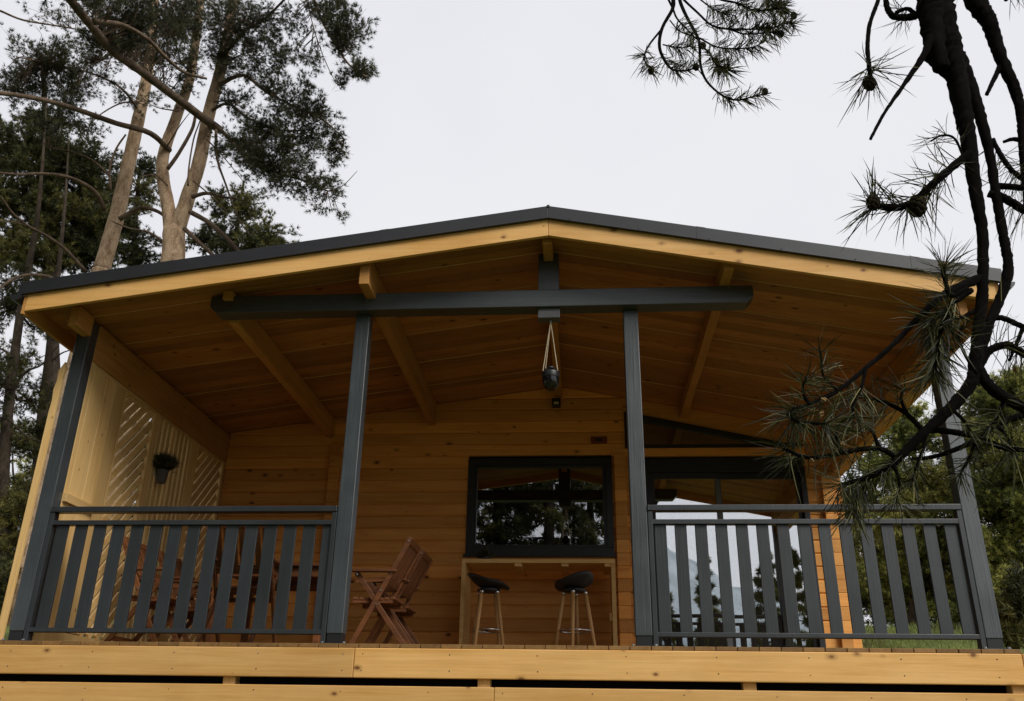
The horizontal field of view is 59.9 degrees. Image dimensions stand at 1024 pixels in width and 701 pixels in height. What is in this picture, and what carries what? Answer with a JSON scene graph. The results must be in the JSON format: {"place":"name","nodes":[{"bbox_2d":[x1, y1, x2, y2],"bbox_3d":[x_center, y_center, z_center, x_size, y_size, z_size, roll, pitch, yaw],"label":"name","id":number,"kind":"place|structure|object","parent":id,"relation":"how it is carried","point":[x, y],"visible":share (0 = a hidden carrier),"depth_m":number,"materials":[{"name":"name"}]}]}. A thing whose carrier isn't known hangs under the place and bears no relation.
{"place":"outdoors","nodes":[
{"label":"outdoors","id":0,"kind":"place"},
{"bbox_2d":[0,0,1023,625],"label":"sky","id":1,"kind":"structure","parent":0,"point":[474,108],"materials":[{"name":"white"}]},
{"bbox_2d":[4,620,1023,653],"bbox_3d":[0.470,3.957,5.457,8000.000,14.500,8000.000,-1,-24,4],"label":"ground","id":2,"kind":"structure","parent":0,"point":[865,644],"depth_m":12.99,"materials":[{"name":"grass"}]},
{"bbox_2d":[0,416,33,530],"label":"shrub","id":3,"kind":"object","parent":2,"relation":"on","point":[19,463],"visible":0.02,"depth_m":23.43,"materials":[{"name":"green plant"}]},
{"bbox_2d":[0,104,58,613],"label":"pine tree","id":4,"kind":"object","parent":2,"relation":"on","point":[13,507],"visible":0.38,"depth_m":17.24,"materials":[{"name":"green plant"}]},
{"bbox_2d":[0,139,69,549],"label":"pine tree","id":5,"kind":"object","parent":2,"relation":"on","point":[38,428],"visible":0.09,"depth_m":19.12,"materials":[{"name":"green plant"}]},
{"bbox_2d":[0,83,143,411],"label":"pine tree","id":6,"kind":"object","parent":2,"relation":"on","point":[86,218],"visible":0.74,"depth_m":23.03,"materials":[{"name":"green plant"}]},
{"bbox_2d":[0,0,170,624],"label":"pine tree","id":7,"kind":"object","parent":2,"relation":"on","point":[44,62],"visible":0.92,"depth_m":17.39,"materials":[{"name":"green plant"}]},
{"bbox_2d":[95,412,150,612],"bbox_3d":[-4.534,3.163,11.538,2.754,5.167,2.077,-1,-24,4],"label":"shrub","id":8,"kind":"object","parent":2,"relation":"on","point":[127,487],"visible":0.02,"depth_m":11.99,"materials":[{"name":"green plant"}]},
{"bbox_2d":[102,146,161,608],"bbox_3d":[-10.799,0.462,23.416,3.092,14.098,1.864,-10,-26,24],"label":"pine tree","id":9,"kind":"object","parent":2,"relation":"on","point":[132,253],"visible":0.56,"depth_m":25.17,"materials":[{"name":"green plant"}]},
{"bbox_2d":[0,0,380,634],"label":"pine tree","id":10,"kind":"object","parent":2,"relation":"on","point":[174,19],"visible":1,"depth_m":15.90,"materials":[{"name":"green plant"}]},
{"bbox_2d":[185,180,303,255],"bbox_3d":[-7.276,0.901,21.919,3.284,12.293,1.862,-7,-25,19],"label":"pine tree","id":11,"kind":"object","parent":2,"relation":"on","point":[210,239],"visible":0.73,"depth_m":23.50,"materials":[{"name":"green plant"}]},
{"bbox_2d":[0,205,1023,700],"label":"wooden cabin","id":12,"kind":"object","parent":2,"relation":"on","point":[338,409],"visible":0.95,"depth_m":7.53,"materials":[{"name":"brown wood"}]},
{"bbox_2d":[104,535,194,641],"bbox_3d":[-3.138,2.132,7.694,0.553,0.965,0.526,-1,-24,4],"label":"folding armchair","id":13,"kind":"object","parent":12,"relation":"on","point":[138,636],"visible":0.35,"depth_m":7.62,"materials":[{"name":"brown wood"}]},
{"bbox_2d":[152,444,181,483],"bbox_3d":[-3.416,1.115,8.755,0.342,0.393,0.326,8,-24,-15],"label":"hanging plant","id":14,"kind":"object","parent":12,"relation":"hanging from","point":[164,464],"visible":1,"depth_m":8.70,"materials":[{"name":"plant"}]},
{"bbox_2d":[147,550,212,641],"bbox_3d":[-3.069,2.390,8.287,0.553,0.965,0.526,-1,-24,4],"label":"folding armchair","id":15,"kind":"object","parent":12,"relation":"on","point":[191,609],"visible":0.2,"depth_m":8.25,"materials":[{"name":"brown wood"}]},
{"bbox_2d":[195,526,279,642],"bbox_3d":[-2.141,1.879,7.074,0.526,0.965,0.553,-1,-24,4],"label":"folding armchair","id":16,"kind":"object","parent":12,"relation":"on","point":[236,570],"visible":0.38,"depth_m":7.07,"materials":[{"name":"brown wood"}]},
{"bbox_2d":[205,563,354,643],"bbox_3d":[-2.083,2.361,7.943,1.090,0.750,0.935,-1,-24,4],"label":"porch table","id":17,"kind":"object","parent":12,"relation":"on","point":[293,587],"visible":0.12,"depth_m":7.70,"materials":[{"name":"brown wood"}]},
{"bbox_2d":[348,536,421,643],"bbox_3d":[-1.067,2.119,7.586,0.553,0.965,0.526,-1,-24,4],"label":"folding armchair","id":18,"kind":"object","parent":12,"relation":"on","point":[395,578],"visible":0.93,"depth_m":7.49,"materials":[{"name":"brown wood"}]},
{"bbox_2d":[370,550,432,643],"bbox_3d":[-1.015,2.341,8.097,0.553,0.965,0.526,-1,-24,4],"label":"folding armchair","id":19,"kind":"object","parent":12,"relation":"on","point":[416,576],"visible":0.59,"depth_m":8.17,"materials":[{"name":"brown wood"}]},
{"bbox_2d":[467,572,509,645],"bbox_3d":[-0.242,2.651,8.729,0.436,0.905,0.400,4,-24,-7],"label":"bar stool","id":20,"kind":"object","parent":12,"relation":"on","point":[486,585],"visible":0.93,"depth_m":8.74,"materials":[{"name":"black plastic"}]},
{"bbox_2d":[459,559,617,645],"bbox_3d":[0.278,2.752,9.180,1.580,1.090,0.520,-1,-24,4],"label":"bar table","id":21,"kind":"object","parent":12,"relation":"on","point":[563,566],"visible":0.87,"depth_m":9.18,"materials":[{"name":"brown wood"}]},
{"bbox_2d":[473,545,496,558],"bbox_3d":[-0.291,2.163,9.419,0.247,0.180,0.224,-1,-24,4],"label":"plant bowl","id":22,"kind":"object","parent":21,"relation":"on","point":[485,554],"visible":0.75,"depth_m":9.38,"materials":[{"name":"black metal"}]},
{"bbox_2d":[463,458,615,556],"bbox_3d":[0.310,1.757,9.983,1.680,1.125,0.100,-1,-24,4],"label":"window","id":23,"kind":"structure","parent":12,"relation":"in","point":[517,507],"depth_m":9.99,"materials":[{"name":"black glass"}]},
{"bbox_2d":[538,308,559,390],"bbox_3d":[0.302,-0.008,7.219,0.180,0.702,0.143,-1,-24,4],"label":"hanging lantern","id":24,"kind":"object","parent":12,"relation":"hanging from","point":[550,377],"visible":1,"depth_m":7.20,"materials":[{"name":"metal"}]},
{"bbox_2d":[552,398,560,407],"bbox_3d":[0.519,0.616,10.404,0.100,0.100,0.105,-1,-24,4],"label":"floodlight","id":25,"kind":"object","parent":12,"relation":"attached to","point":[556,402],"visible":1,"depth_m":10.37,"materials":[{"name":"black metal"}]},
{"bbox_2d":[554,570,595,645],"bbox_3d":[0.615,2.628,8.643,0.400,0.905,0.436,16,-27,-30],"label":"bar stool","id":26,"kind":"object","parent":12,"relation":"on","point":[574,585],"visible":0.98,"depth_m":8.67,"materials":[{"name":"black plastic"}]},
{"bbox_2d":[591,436,606,443],"bbox_3d":[1.002,1.030,10.230,0.185,0.083,0.022,-1,-24,4],"label":"wall plaque","id":27,"kind":"object","parent":12,"relation":"attached to","point":[598,439],"depth_m":10.22,"materials":[{"name":"brown wood"}]},
{"bbox_2d":[624,411,801,448],"bbox_3d":[2.289,0.912,10.203,1.980,0.448,0.075,-1,-24,4],"label":"transom window","id":28,"kind":"structure","parent":12,"relation":"in","point":[657,432],"depth_m":10.18,"materials":[{"name":"black glass"}]},
{"bbox_2d":[644,458,825,647],"bbox_3d":[2.355,2.292,9.589,1.800,2.322,0.110,-1,-24,4],"label":"sliding door","id":29,"kind":"structure","parent":12,"relation":"in","point":[669,481],"depth_m":9.77,"materials":[{"name":"black metal"}]},
{"bbox_2d":[629,0,1023,548],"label":"pine tree","id":30,"kind":"object","parent":2,"relation":"on","point":[944,55],"visible":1,"depth_m":1.41,"materials":[{"name":"green plant"}]},
{"bbox_2d":[842,399,975,625],"bbox_3d":[7.125,3.283,16.842,2.885,4.380,3.934,-5,-24,14],"label":"young pine","id":31,"kind":"object","parent":2,"relation":"on","point":[904,431],"visible":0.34,"depth_m":15.57,"materials":[{"name":"green plant"}]},
{"bbox_2d":[852,398,995,626],"bbox_3d":[8.627,3.703,19.282,5.537,5.748,3.260,-1,-24,4],"label":"young pine","id":32,"kind":"object","parent":2,"relation":"on","point":[940,448],"visible":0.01,"depth_m":19.39,"materials":[{"name":"green plant"}]},
{"bbox_2d":[924,363,1023,623],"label":"young pine","id":33,"kind":"object","parent":2,"relation":"on","point":[1004,543],"visible":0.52,"depth_m":14.54,"materials":[{"name":"green plant"}]},
{"bbox_2d":[995,558,1023,650],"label":"bush","id":34,"kind":"object","parent":2,"relation":"on","point":[1010,604],"visible":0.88,"depth_m":9.60,"materials":[{"name":"green plant"}]},
{"bbox_2d":[862,620,1023,652],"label":"grass","id":35,"kind":"structure","parent":0,"point":[958,624],"depth_m":13.00,"materials":[{"name":"green plant"}]}
]}

